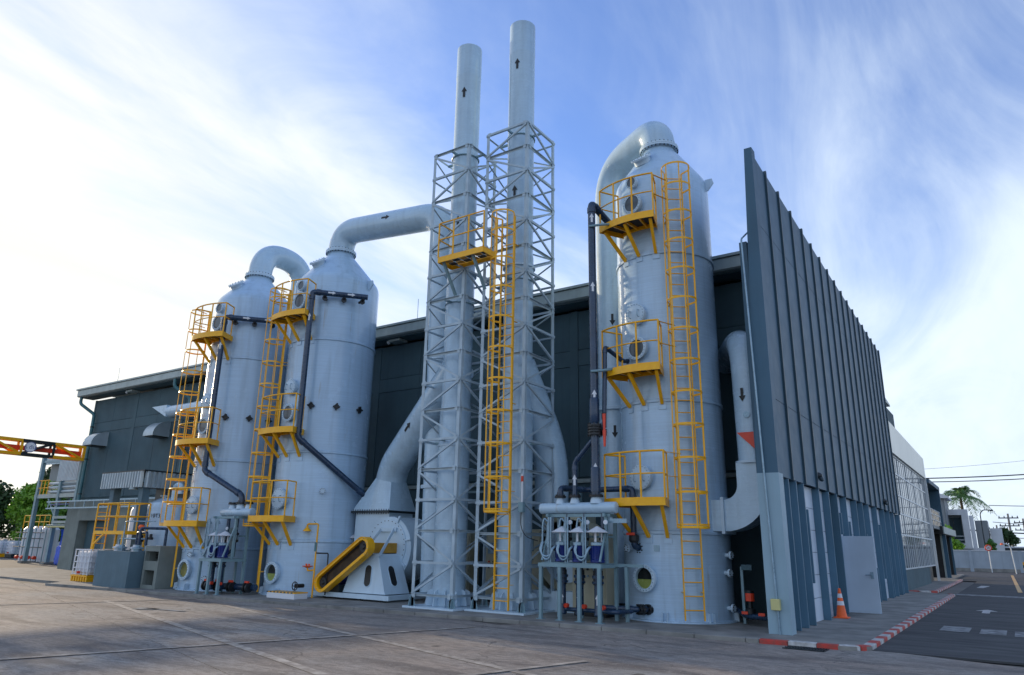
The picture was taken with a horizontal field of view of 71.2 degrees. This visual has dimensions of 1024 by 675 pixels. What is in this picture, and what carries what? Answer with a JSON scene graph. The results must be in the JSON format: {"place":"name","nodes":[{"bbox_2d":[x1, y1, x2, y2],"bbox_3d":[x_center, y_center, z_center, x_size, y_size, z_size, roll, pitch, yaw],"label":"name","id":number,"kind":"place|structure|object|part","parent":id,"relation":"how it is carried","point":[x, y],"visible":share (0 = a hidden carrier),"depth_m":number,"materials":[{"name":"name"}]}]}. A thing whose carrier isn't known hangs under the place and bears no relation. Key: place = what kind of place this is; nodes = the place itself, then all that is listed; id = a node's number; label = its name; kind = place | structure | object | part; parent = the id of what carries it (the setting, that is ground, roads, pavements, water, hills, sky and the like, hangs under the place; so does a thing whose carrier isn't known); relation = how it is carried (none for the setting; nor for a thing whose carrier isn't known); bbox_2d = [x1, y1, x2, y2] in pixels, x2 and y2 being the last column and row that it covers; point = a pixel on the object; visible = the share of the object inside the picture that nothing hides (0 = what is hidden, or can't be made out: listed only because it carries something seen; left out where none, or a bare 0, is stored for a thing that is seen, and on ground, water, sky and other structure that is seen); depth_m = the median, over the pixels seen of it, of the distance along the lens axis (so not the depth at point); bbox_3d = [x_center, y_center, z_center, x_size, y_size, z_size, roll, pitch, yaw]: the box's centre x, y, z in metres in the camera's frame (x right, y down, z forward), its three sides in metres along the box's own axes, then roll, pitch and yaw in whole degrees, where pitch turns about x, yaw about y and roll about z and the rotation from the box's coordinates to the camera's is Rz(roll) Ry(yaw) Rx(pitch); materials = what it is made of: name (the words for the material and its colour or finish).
{"place":"outdoors","nodes":[
{"label":"outdoors","id":0,"kind":"place"},
{"bbox_2d":[0,436,86,499],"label":"crane beam","id":1,"kind":"structure","parent":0,"point":[29,446],"depth_m":41.61,"materials":[{"name":"metal"}]},
{"bbox_2d":[465,533,479,599],"bbox_3d":[-1.523,7.157,22.450,0.800,2.000,0.551,-10,-19,33],"label":"control cabinet","id":2,"kind":"object","parent":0,"point":[470,557],"visible":0.02,"depth_m":22.18,"materials":[{"name":"metal"}]},
{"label":"cabinet door","id":3,"kind":"part","parent":2,"relation":"part of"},
{"bbox_2d":[0,567,949,650],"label":"pavement","id":4,"kind":"structure","parent":0,"point":[855,628],"depth_m":17.58,"materials":[{"name":"concrete"}]},
{"bbox_2d":[70,549,113,581],"bbox_3d":[-16.498,8.982,28.163,1.260,1.240,1.140,-10,-19,33],"label":"liquid tote","id":5,"kind":"object","parent":4,"relation":"on","point":[85,565],"visible":0.52,"depth_m":27.73,"materials":[{"name":"plastic"}]},
{"bbox_2d":[90,502,151,550],"bbox_3d":[-15.474,8.026,28.059,2.476,2.974,0.920,-10,-19,33],"label":"access stand","id":6,"kind":"object","parent":4,"relation":"on","point":[106,532],"visible":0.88,"depth_m":28.18,"materials":[{"name":"metal"}]},
{"bbox_2d":[100,469,192,549],"bbox_3d":[-15.252,8.150,30.928,3.390,4.340,4.100,-10,-19,33],"label":"canopy","id":7,"kind":"object","parent":4,"relation":"on","point":[116,482],"visible":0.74,"depth_m":29.77,"materials":[{"name":"metal"}]},
{"bbox_2d":[140,546,181,588],"bbox_3d":[-12.105,7.995,24.916,0.900,1.400,1.050,-10,-19,33],"label":"concrete vault","id":8,"kind":"object","parent":4,"relation":"on","point":[158,564],"visible":0.92,"depth_m":24.59,"materials":[{"name":"concrete"}]},
{"bbox_2d":[144,482,186,549],"bbox_3d":[-14.017,7.956,29.336,2.019,3.870,1.924,-10,-19,33],"label":"storage tank","id":9,"kind":"object","parent":4,"relation":"on","point":[158,535],"visible":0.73,"depth_m":28.69,"materials":[{"name":"plastic"}]},
{"bbox_2d":[195,501,255,594],"bbox_3d":[-9.205,6.743,23.024,1.837,2.850,0.968,-10,-19,33],"label":"pump skid","id":10,"kind":"object","parent":4,"relation":"on","point":[220,553],"visible":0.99,"depth_m":22.95,"materials":[{"name":"metal"}]},
{"bbox_2d":[201,579,257,592],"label":"process pipe","id":11,"kind":"object","parent":10,"relation":"attached to","point":[232,586],"visible":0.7,"depth_m":22.54,"materials":[{"name":"plastic"}]},
{"bbox_2d":[159,271,292,590],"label":"scrubber tower","id":12,"kind":"structure","parent":4,"relation":"on","point":[230,448],"depth_m":25.40,"materials":[{"name":"metal"}]},
{"bbox_2d":[201,314,274,502],"bbox_3d":[-9.419,2.453,25.166,1.996,6.745,1.338,-5,-17,21],"label":"process pipe","id":13,"kind":"object","parent":12,"relation":"attached to","point":[206,471],"visible":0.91,"depth_m":25.03,"materials":[{"name":"plastic"}]},
{"bbox_2d":[248,246,309,307],"bbox_3d":[-9.460,2.603,27.759,1.080,13.029,3.038,-10,-19,33],"label":"overhead duct","id":14,"kind":"object","parent":12,"relation":"attached to","point":[293,265],"visible":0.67,"depth_m":28.86,"materials":[{"name":"metal"}]},
{"bbox_2d":[266,581,307,599],"bbox_3d":[-6.665,7.600,21.556,1.264,0.476,0.778,-10,-19,33],"label":"striped step","id":15,"kind":"object","parent":4,"relation":"on","point":[294,594],"visible":1,"depth_m":21.23,"materials":[{"name":"concrete"}]},
{"bbox_2d":[243,246,378,596],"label":"scrubber tower","id":16,"kind":"structure","parent":4,"relation":"on","point":[309,487],"depth_m":23.84,"materials":[{"name":"metal"}]},
{"bbox_2d":[295,289,367,496],"bbox_3d":[-5.610,1.947,23.884,2.915,7.195,0.665,9,-18,-26],"label":"process pipe","id":17,"kind":"object","parent":16,"relation":"attached to","point":[325,461],"visible":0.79,"depth_m":23.45,"materials":[{"name":"plastic"}]},
{"bbox_2d":[329,204,450,591],"bbox_3d":[-4.336,1.581,24.006,6.086,13.096,1.179,-8,-19,29],"label":"overhead duct","id":18,"kind":"object","parent":16,"relation":"attached to","point":[351,233],"visible":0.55,"depth_m":23.76,"materials":[{"name":"metal"}]},
{"bbox_2d":[302,521,328,597],"bbox_3d":[-6.137,6.801,21.984,1.101,2.267,0.350,-10,-19,33],"label":"safety shower","id":19,"kind":"object","parent":4,"relation":"on","point":[315,545],"visible":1,"depth_m":21.96,"materials":[{"name":"metal"}]},
{"bbox_2d":[313,509,425,602],"bbox_3d":[-4.064,6.782,22.511,3.160,2.672,2.613,-10,-19,33],"label":"blower","id":20,"kind":"object","parent":4,"relation":"on","point":[383,572],"visible":0.88,"depth_m":21.69,"materials":[{"name":"white paint"}]},
{"bbox_2d":[314,537,374,591],"bbox_3d":[-4.813,6.907,21.754,2.288,1.636,1.174,-10,-19,33],"label":"belt guard","id":21,"kind":"object","parent":20,"relation":"attached to","point":[345,563],"visible":0.97,"depth_m":21.36,"materials":[{"name":"metal"}]},
{"bbox_2d":[354,361,473,511],"bbox_3d":[-2.974,3.202,22.716,1.649,4.435,5.526,14,-21,-38],"label":"discharge duct","id":22,"kind":"object","parent":20,"relation":"on","point":[388,489],"visible":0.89,"depth_m":22.77,"materials":[{"name":"metal"}]},
{"bbox_2d":[402,143,495,610],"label":"lattice tower","id":23,"kind":"structure","parent":4,"relation":"on","point":[456,499],"depth_m":20.52,"materials":[{"name":"metal"}]},
{"bbox_2d":[425,43,481,606],"bbox_3d":[-1.576,-1.224,21.759,1.290,17.610,1.290,-10,-19,33],"label":"exhaust stack","id":24,"kind":"object","parent":23,"relation":"on","point":[468,90],"visible":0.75,"depth_m":20.89,"materials":[{"name":"white paint"}]},
{"bbox_2d":[437,210,497,295],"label":"stack platform","id":25,"kind":"structure","parent":23,"relation":"attached to","point":[465,258],"depth_m":20.53,"materials":[{"name":"metal"}]},
{"bbox_2d":[57,251,894,614],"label":"factory hall","id":26,"kind":"structure","parent":4,"relation":"on","point":[131,427],"depth_m":27.41,"materials":[{"name":"metal"}]},
{"bbox_2d":[83,521,104,550],"bbox_3d":[-21.768,10.891,37.481,2.600,2.500,0.055,-10,-19,33],"label":"door","id":27,"kind":"structure","parent":26,"relation":"in","point":[90,526],"depth_m":37.93,"materials":[{"name":"metal"}]},
{"bbox_2d":[45,497,154,508],"bbox_3d":[-20.627,8.434,36.368,12.900,0.430,0.050,-10,-19,33],"label":"cable tray","id":28,"kind":"object","parent":26,"relation":"attached to","point":[94,500],"visible":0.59,"depth_m":37.33,"materials":[{"name":"metal"}]},
{"bbox_2d":[153,401,201,421],"bbox_3d":[-13.764,3.764,33.055,8.788,1.800,1.260,-10,-19,33],"label":"exhaust duct","id":29,"kind":"object","parent":26,"relation":"attached to","point":[169,411],"visible":0.13,"depth_m":34.11,"materials":[{"name":"metal"}]},
{"bbox_2d":[464,120,554,615],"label":"lattice tower","id":30,"kind":"structure","parent":4,"relation":"on","point":[522,566],"depth_m":20.09,"materials":[{"name":"metal"}]},
{"bbox_2d":[483,208,518,610],"bbox_3d":[-0.303,1.591,19.076,0.680,10.695,0.786,-10,-19,33],"label":"caged ladder","id":31,"kind":"object","parent":30,"relation":"attached to","point":[488,509],"visible":1,"depth_m":19.09,"materials":[{"name":"metal"}]},
{"bbox_2d":[489,20,538,609],"bbox_3d":[0.201,-1.567,21.130,1.300,17.980,1.300,-10,-19,33],"label":"exhaust stack","id":32,"kind":"object","parent":30,"relation":"on","point":[522,72],"visible":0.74,"depth_m":20.50,"materials":[{"name":"white paint"}]},
{"bbox_2d":[518,474,537,540],"bbox_3d":[0.411,4.312,18.155,0.532,1.660,0.128,-8,-19,30],"label":"pipe","id":33,"kind":"object","parent":30,"relation":"attached to","point":[521,506],"visible":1,"depth_m":18.22,"materials":[{"name":"metal"}]},
{"bbox_2d":[469,490,582,501],"bbox_3d":[-0.444,6.525,22.601,6.070,3.335,0.070,-10,-19,33],"label":"pipe frame","id":34,"kind":"object","parent":4,"relation":"on","point":[581,498],"depth_m":23.12,"materials":[{"name":"metal"}]},
{"bbox_2d":[532,514,600,612],"bbox_3d":[1.600,6.019,19.407,1.900,2.600,1.400,-10,-19,33],"label":"blower","id":35,"kind":"object","parent":4,"relation":"on","point":[550,603],"visible":0.16,"depth_m":19.25,"materials":[{"name":"white paint"}]},
{"bbox_2d":[518,359,568,509],"bbox_3d":[0.674,2.709,20.273,2.096,4.219,0.973,12,-19,-32],"label":"discharge duct","id":36,"kind":"object","parent":35,"relation":"on","point":[551,433],"visible":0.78,"depth_m":19.98,"materials":[{"name":"metal"}]},
{"bbox_2d":[536,493,643,623],"bbox_3d":[1.764,5.155,16.884,2.535,2.860,0.968,-10,-19,33],"label":"pump skid","id":37,"kind":"object","parent":4,"relation":"on","point":[574,547],"visible":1,"depth_m":16.78,"materials":[{"name":"metal"}]},
{"bbox_2d":[572,439,590,494],"bbox_3d":[1.745,3.168,17.488,0.623,1.371,0.142,-10,-19,33],"label":"process pipe","id":38,"kind":"object","parent":37,"relation":"on","point":[580,455],"visible":0.98,"depth_m":17.53,"materials":[{"name":"plastic"}]},
{"bbox_2d":[557,485,642,552],"bbox_3d":[2.231,4.467,17.621,2.186,1.598,0.757,-2,-16,10],"label":"process pipe","id":39,"kind":"object","parent":37,"relation":"attached to","point":[633,535],"visible":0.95,"depth_m":17.46,"materials":[{"name":"plastic"}]},
{"bbox_2d":[599,139,739,623],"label":"scrubber tower","id":40,"kind":"structure","parent":4,"relation":"on","point":[672,452],"depth_m":17.80,"materials":[{"name":"metal"}]},
{"bbox_2d":[587,202,613,493],"bbox_3d":[2.783,0.197,18.655,0.682,7.764,2.033,-15,-22,43],"label":"process pipe","id":41,"kind":"object","parent":40,"relation":"attached to","point":[594,426],"visible":0.84,"depth_m":18.00,"materials":[{"name":"plastic"}]},
{"bbox_2d":[565,604,653,614],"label":"process pipe","id":42,"kind":"object","parent":40,"relation":"attached to","point":[643,609],"visible":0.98,"depth_m":16.50,"materials":[{"name":"plastic"}]},
{"bbox_2d":[600,346,629,446],"bbox_3d":[2.551,1.524,18.086,1.232,2.590,0.352,16,-22,-42],"label":"process pipe","id":43,"kind":"object","parent":40,"relation":"attached to","point":[605,350],"visible":0.97,"depth_m":17.82,"materials":[{"name":"plastic"}]},
{"bbox_2d":[595,121,674,602],"bbox_3d":[3.649,0.359,20.489,1.116,13.743,3.464,10,-19,-29],"label":"overhead duct","id":44,"kind":"object","parent":40,"relation":"attached to","point":[617,165],"visible":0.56,"depth_m":21.33,"materials":[{"name":"metal"}]},
{"bbox_2d":[711,330,759,534],"bbox_3d":[5.987,2.456,18.699,1.935,5.239,3.494,-8,-18,28],"label":"inlet duct","id":45,"kind":"object","parent":40,"relation":"attached to","point":[738,511],"visible":0.63,"depth_m":16.98,"materials":[{"name":"metal"}]},
{"bbox_2d":[736,565,767,623],"bbox_3d":[5.326,5.930,16.537,0.402,1.300,1.725,4,-16,-10],"label":"process pipe","id":46,"kind":"object","parent":4,"relation":"on","point":[749,612],"visible":0.95,"depth_m":16.15,"materials":[{"name":"plastic"}]},
{"bbox_2d":[739,147,908,634],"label":"screen wall","id":47,"kind":"structure","parent":4,"relation":"on","point":[826,476],"depth_m":18.83,"materials":[{"name":"metal"}]},
{"bbox_2d":[841,536,881,613],"bbox_3d":[9.619,6.589,19.927,1.010,2.030,0.144,-10,-19,33],"label":"door","id":48,"kind":"structure","parent":47,"relation":"attached to","point":[862,583],"depth_m":19.88,"materials":[{"name":"paint"}]},
{"bbox_2d":[834,588,849,618],"bbox_3d":[8.429,6.812,18.345,0.340,0.720,0.340,-10,-19,33],"label":"traffic cone","id":49,"kind":"object","parent":4,"relation":"on","point":[841,612],"visible":1,"depth_m":18.25,"materials":[{"name":"plastic"}]},
{"bbox_2d":[482,535,497,601],"bbox_3d":[-0.407,6.964,21.715,0.900,2.000,0.551,-10,-19,33],"label":"control cabinet","id":50,"kind":"object","parent":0,"point":[489,559],"visible":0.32,"depth_m":21.62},
{"bbox_3d":[-0.547,6.866,21.528,0.820,1.800,0.050,-10,-19,33],"label":"cabinet door","id":51,"kind":"part","parent":50,"relation":"part of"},
{"bbox_2d":[0,557,1023,674],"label":"yard","id":52,"kind":"structure","parent":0,"point":[59,625],"depth_m":12.35,"materials":[{"name":"concrete"}]},
{"bbox_2d":[0,541,10,556],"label":"liquid tote","id":53,"kind":"object","parent":52,"relation":"on","point":[3,545],"visible":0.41,"depth_m":59.12,"materials":[{"name":"plastic"}]},
{"bbox_2d":[0,480,18,539],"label":"tree","id":54,"kind":"object","parent":52,"relation":"on","point":[6,497],"visible":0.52,"depth_m":76.99,"materials":[{"name":"green plant"}]},
{"bbox_2d":[4,542,20,557],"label":"liquid tote","id":55,"kind":"object","parent":52,"relation":"on","point":[11,551],"visible":0.61,"depth_m":58.21,"materials":[{"name":"plastic"}]},
{"bbox_2d":[0,539,59,545],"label":"boundary wall","id":56,"kind":"structure","parent":52,"relation":"on","point":[17,541],"depth_m":63.34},
{"bbox_2d":[4,480,67,540],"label":"tree","id":57,"kind":"object","parent":52,"relation":"on","point":[24,500],"visible":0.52,"depth_m":64.27,"materials":[{"name":"green plant"}]},
{"bbox_2d":[13,515,59,561],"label":"process skid","id":58,"kind":"object","parent":52,"relation":"on","point":[38,544],"visible":0.74,"depth_m":51.16,"materials":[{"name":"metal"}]},
{"bbox_2d":[37,466,51,481],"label":"tree","id":59,"kind":"object","parent":52,"relation":"on","point":[47,474],"depth_m":74.29,"materials":[{"name":"green plant"}]},
{"bbox_2d":[17,456,79,564],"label":"steel rack","id":60,"kind":"object","parent":52,"relation":"on","point":[68,470],"visible":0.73,"depth_m":47.17,"materials":[{"name":"metal"}]},
{"bbox_2d":[54,529,63,564],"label":"blue tarp","id":61,"kind":"object","parent":60,"relation":"hanging from","point":[56,556],"visible":0.24,"depth_m":45.01,"materials":[{"name":"plastic"}]},
{"bbox_2d":[38,498,72,541],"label":"tree","id":62,"kind":"object","parent":52,"relation":"on","point":[62,512],"visible":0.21,"depth_m":62.08,"materials":[{"name":"green plant"}]},
{"bbox_2d":[46,455,81,541],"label":"shed","id":63,"kind":"structure","parent":52,"relation":"on","point":[54,472],"depth_m":69.05,"materials":[{"name":"metal"}]},
{"bbox_2d":[0,599,179,604],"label":"painted line","id":64,"kind":"object","parent":52,"relation":"on","point":[80,602],"visible":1,"depth_m":19.44,"materials":[{"name":"paint"}]},
{"bbox_2d":[92,521,167,587],"bbox_3d":[-14.117,7.951,26.309,3.750,2.350,1.830,-10,-19,33],"label":"concrete pit","id":65,"kind":"object","parent":52,"relation":"on","point":[119,566],"visible":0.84,"depth_m":25.06,"materials":[{"name":"paint"}]},
{"bbox_2d":[125,507,147,549],"bbox_3d":[-15.669,8.562,29.878,0.864,2.950,0.873,-10,-19,33],"label":"chemical tank","id":66,"kind":"object","parent":65,"relation":"in","point":[130,528],"visible":0.02,"depth_m":29.71,"materials":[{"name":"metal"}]},
{"bbox_2d":[133,607,182,610],"bbox_3d":[-8.878,6.790,17.841,1.717,0.004,0.429,-7,-18,25],"label":"painted arrow","id":67,"kind":"object","parent":52,"relation":"on","point":[155,608],"visible":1,"depth_m":18.02,"materials":[{"name":"paint"}]},
{"bbox_2d":[102,600,330,674],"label":"painted line","id":68,"kind":"object","parent":52,"relation":"on","point":[287,662],"visible":1,"depth_m":12.07,"materials":[{"name":"paint"}]},
{"bbox_2d":[0,627,470,659],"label":"painted line","id":69,"kind":"object","parent":52,"relation":"on","point":[219,644],"visible":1,"depth_m":12.09,"materials":[{"name":"paint"}]},
{"bbox_2d":[222,605,536,674],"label":"painted line","id":70,"kind":"object","parent":52,"relation":"on","point":[455,657],"visible":1,"depth_m":12.41,"materials":[{"name":"paint"}]},
{"bbox_2d":[45,583,954,650],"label":"kerb","id":71,"kind":"structure","parent":52,"relation":"on","point":[879,640],"depth_m":16.38,"materials":[{"name":"concrete"}]},
{"bbox_2d":[462,660,587,674],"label":"painted line","id":72,"kind":"object","parent":52,"relation":"on","point":[524,668],"visible":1,"depth_m":10.29,"materials":[{"name":"paint"}]},
{"bbox_2d":[782,645,828,651],"bbox_3d":[5.308,5.623,12.924,0.720,0.018,0.396,-10,-19,33],"label":"drain grate","id":73,"kind":"object","parent":52,"relation":"on","point":[806,648],"visible":1,"depth_m":12.90,"materials":[{"name":"metal"}]},
{"bbox_2d":[0,538,1023,666],"bbox_3d":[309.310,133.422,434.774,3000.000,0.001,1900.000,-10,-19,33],"label":"ground","id":74,"kind":"structure","parent":0,"point":[958,587],"depth_m":35.94,"materials":[{"name":"asphalt"}]},
{"bbox_2d":[940,494,951,525],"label":"house","id":75,"kind":"structure","parent":74,"relation":"on","point":[945,499],"depth_m":77.51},
{"bbox_2d":[943,486,996,520],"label":"palm tree","id":76,"kind":"object","parent":74,"relation":"on","point":[960,493],"visible":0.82,"depth_m":86.04,"materials":[{"name":"plant"}]},
{"bbox_2d":[947,509,1004,550],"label":"house","id":77,"kind":"structure","parent":74,"relation":"on","point":[960,520],"depth_m":78.32,"materials":[{"name":"white concrete"}]},
{"bbox_2d":[949,518,963,541],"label":"window","id":78,"kind":"structure","parent":77,"relation":"in","point":[956,525],"depth_m":79.22,"materials":[{"name":"black glass"}]},
{"bbox_2d":[980,509,992,549],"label":"street lamp","id":79,"kind":"object","parent":74,"relation":"on","point":[982,526],"visible":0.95,"depth_m":75.07,"materials":[{"name":"metal"}]},
{"bbox_2d":[985,538,996,549],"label":"tree","id":80,"kind":"object","parent":74,"relation":"on","point":[991,543],"visible":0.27,"depth_m":75.00,"materials":[{"name":"green plant"}]},
{"bbox_2d":[998,514,1019,546],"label":"utility pole","id":81,"kind":"object","parent":74,"relation":"on","point":[1009,518],"visible":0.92,"depth_m":84.34,"materials":[{"name":"concrete"}]},
{"bbox_2d":[1001,527,1020,551],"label":"tree","id":82,"kind":"object","parent":74,"relation":"on","point":[1010,538],"visible":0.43,"depth_m":79.72,"materials":[{"name":"green plant"}]},
{"bbox_2d":[1005,546,1023,550],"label":"market roof","id":83,"kind":"structure","parent":74,"relation":"on","point":[1015,548],"depth_m":77.92,"materials":[{"name":"metal"}]},
{"bbox_2d":[1014,518,1023,530],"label":"utility pole","id":84,"kind":"object","parent":74,"relation":"on","point":[1020,522],"visible":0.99,"depth_m":89.24,"materials":[{"name":"concrete"}]},
{"bbox_2d":[0,0,1023,547],"label":"sky","id":85,"kind":"structure","parent":0,"point":[150,150],"materials":[{"name":"blue"}]},
{"bbox_2d":[532,529,549,589],"bbox_3d":[0.628,6.737,21.049,0.800,2.100,0.551,-10,-19,33],"label":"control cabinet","id":86,"kind":"object","parent":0,"point":[535,572],"visible":0.1,"depth_m":20.81,"materials":[{"name":"metal"}]},
{"bbox_3d":[0.487,6.639,20.862,0.720,1.900,0.050,-10,-19,33],"label":"cabinet door","id":87,"kind":"part","parent":86,"relation":"part of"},
{"bbox_2d":[573,534,614,617],"bbox_3d":[2.030,5.910,17.838,0.950,1.950,0.551,-10,-19,33],"label":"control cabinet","id":88,"kind":"object","parent":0,"point":[608,588],"visible":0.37,"depth_m":17.55,"materials":[{"name":"metal"}]},
{"bbox_3d":[1.890,5.812,17.651,0.870,1.750,0.050,-10,-19,33],"label":"cabinet door","id":89,"kind":"part","parent":88,"relation":"part of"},
{"bbox_2d":[913,574,964,590],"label":"pavement","id":90,"kind":"structure","parent":0,"point":[935,584],"depth_m":39.58,"materials":[{"name":"concrete"}]},
{"bbox_2d":[888,421,951,589],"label":"glass office","id":91,"kind":"structure","parent":90,"relation":"on","point":[921,516],"depth_m":38.71,"materials":[{"name":"glass"}]},
{"bbox_2d":[909,579,962,592],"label":"kerb","id":92,"kind":"structure","parent":90,"relation":"on","point":[945,587],"depth_m":34.59,"materials":[{"name":"concrete"}]},
{"bbox_2d":[932,526,956,577],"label":"porch","id":93,"kind":"object","parent":90,"relation":"on","point":[948,533],"visible":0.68,"depth_m":49.45,"materials":[{"name":"concrete"}]},
{"bbox_2d":[872,571,1023,665],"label":"road","id":94,"kind":"structure","parent":0,"point":[924,636],"depth_m":17.29,"materials":[{"name":"asphalt"}]},
{"bbox_2d":[940,626,971,631],"bbox_3d":[10.353,6.798,16.678,0.580,0.004,1.300,-10,-19,33],"label":"crossing bar","id":95,"kind":"object","parent":94,"relation":"on","point":[955,629],"visible":1,"depth_m":16.59,"materials":[{"name":"paint"}]},
{"bbox_2d":[976,610,996,613],"bbox_3d":[14.500,8.371,21.847,0.560,0.004,1.700,-10,-19,33],"label":"painted arrow","id":96,"kind":"object","parent":94,"relation":"on","point":[986,611],"visible":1,"depth_m":21.87,"materials":[{"name":"paint"}]},
{"bbox_2d":[953,550,1023,572],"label":"perimeter wall","id":97,"kind":"structure","parent":94,"relation":"on","point":[977,560],"depth_m":68.47,"materials":[{"name":"concrete"}]},
{"bbox_2d":[985,545,992,571],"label":"road sign","id":98,"kind":"object","parent":94,"relation":"on","point":[988,548],"visible":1,"depth_m":67.35,"materials":[{"name":"metal"}]},
{"bbox_2d":[956,594,1023,597],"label":"painted line","id":99,"kind":"object","parent":94,"relation":"on","point":[990,596],"visible":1,"depth_m":29.72,"materials":[{"name":"paint"}]},
{"bbox_2d":[979,629,1006,634],"bbox_3d":[10.881,6.657,16.156,0.500,0.004,1.200,-10,-19,33],"label":"crossing bar","id":100,"kind":"object","parent":94,"relation":"on","point":[993,632],"visible":1,"depth_m":16.09,"materials":[{"name":"paint"}]},
{"bbox_2d":[1000,543,1016,573],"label":"lamp post","id":101,"kind":"object","parent":94,"relation":"on","point":[1012,555],"visible":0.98,"depth_m":63.56,"materials":[{"name":"metal"}]},
{"bbox_2d":[1011,575,1022,592],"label":"painted line","id":102,"kind":"object","parent":94,"relation":"on","point":[1019,590],"visible":1,"depth_m":40.10,"materials":[{"name":"paint"}]},
{"bbox_2d":[1015,632,1023,636],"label":"crossing bar","id":103,"kind":"object","parent":94,"relation":"on","point":[1019,634],"visible":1,"depth_m":15.75,"materials":[{"name":"paint"}]},
{"bbox_2d":[944,524,965,549],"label":"tree","id":104,"kind":"object","parent":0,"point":[957,544],"visible":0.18,"depth_m":70.98,"materials":[{"name":"green plant"}]},
{"bbox_2d":[926,474,1023,478],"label":"overhead wire","id":105,"kind":"object","parent":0,"point":[975,476],"visible":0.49,"depth_m":62.39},
{"bbox_2d":[932,478,1023,481],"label":"overhead wire","id":106,"kind":"object","parent":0,"point":[977,480],"visible":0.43,"depth_m":62.16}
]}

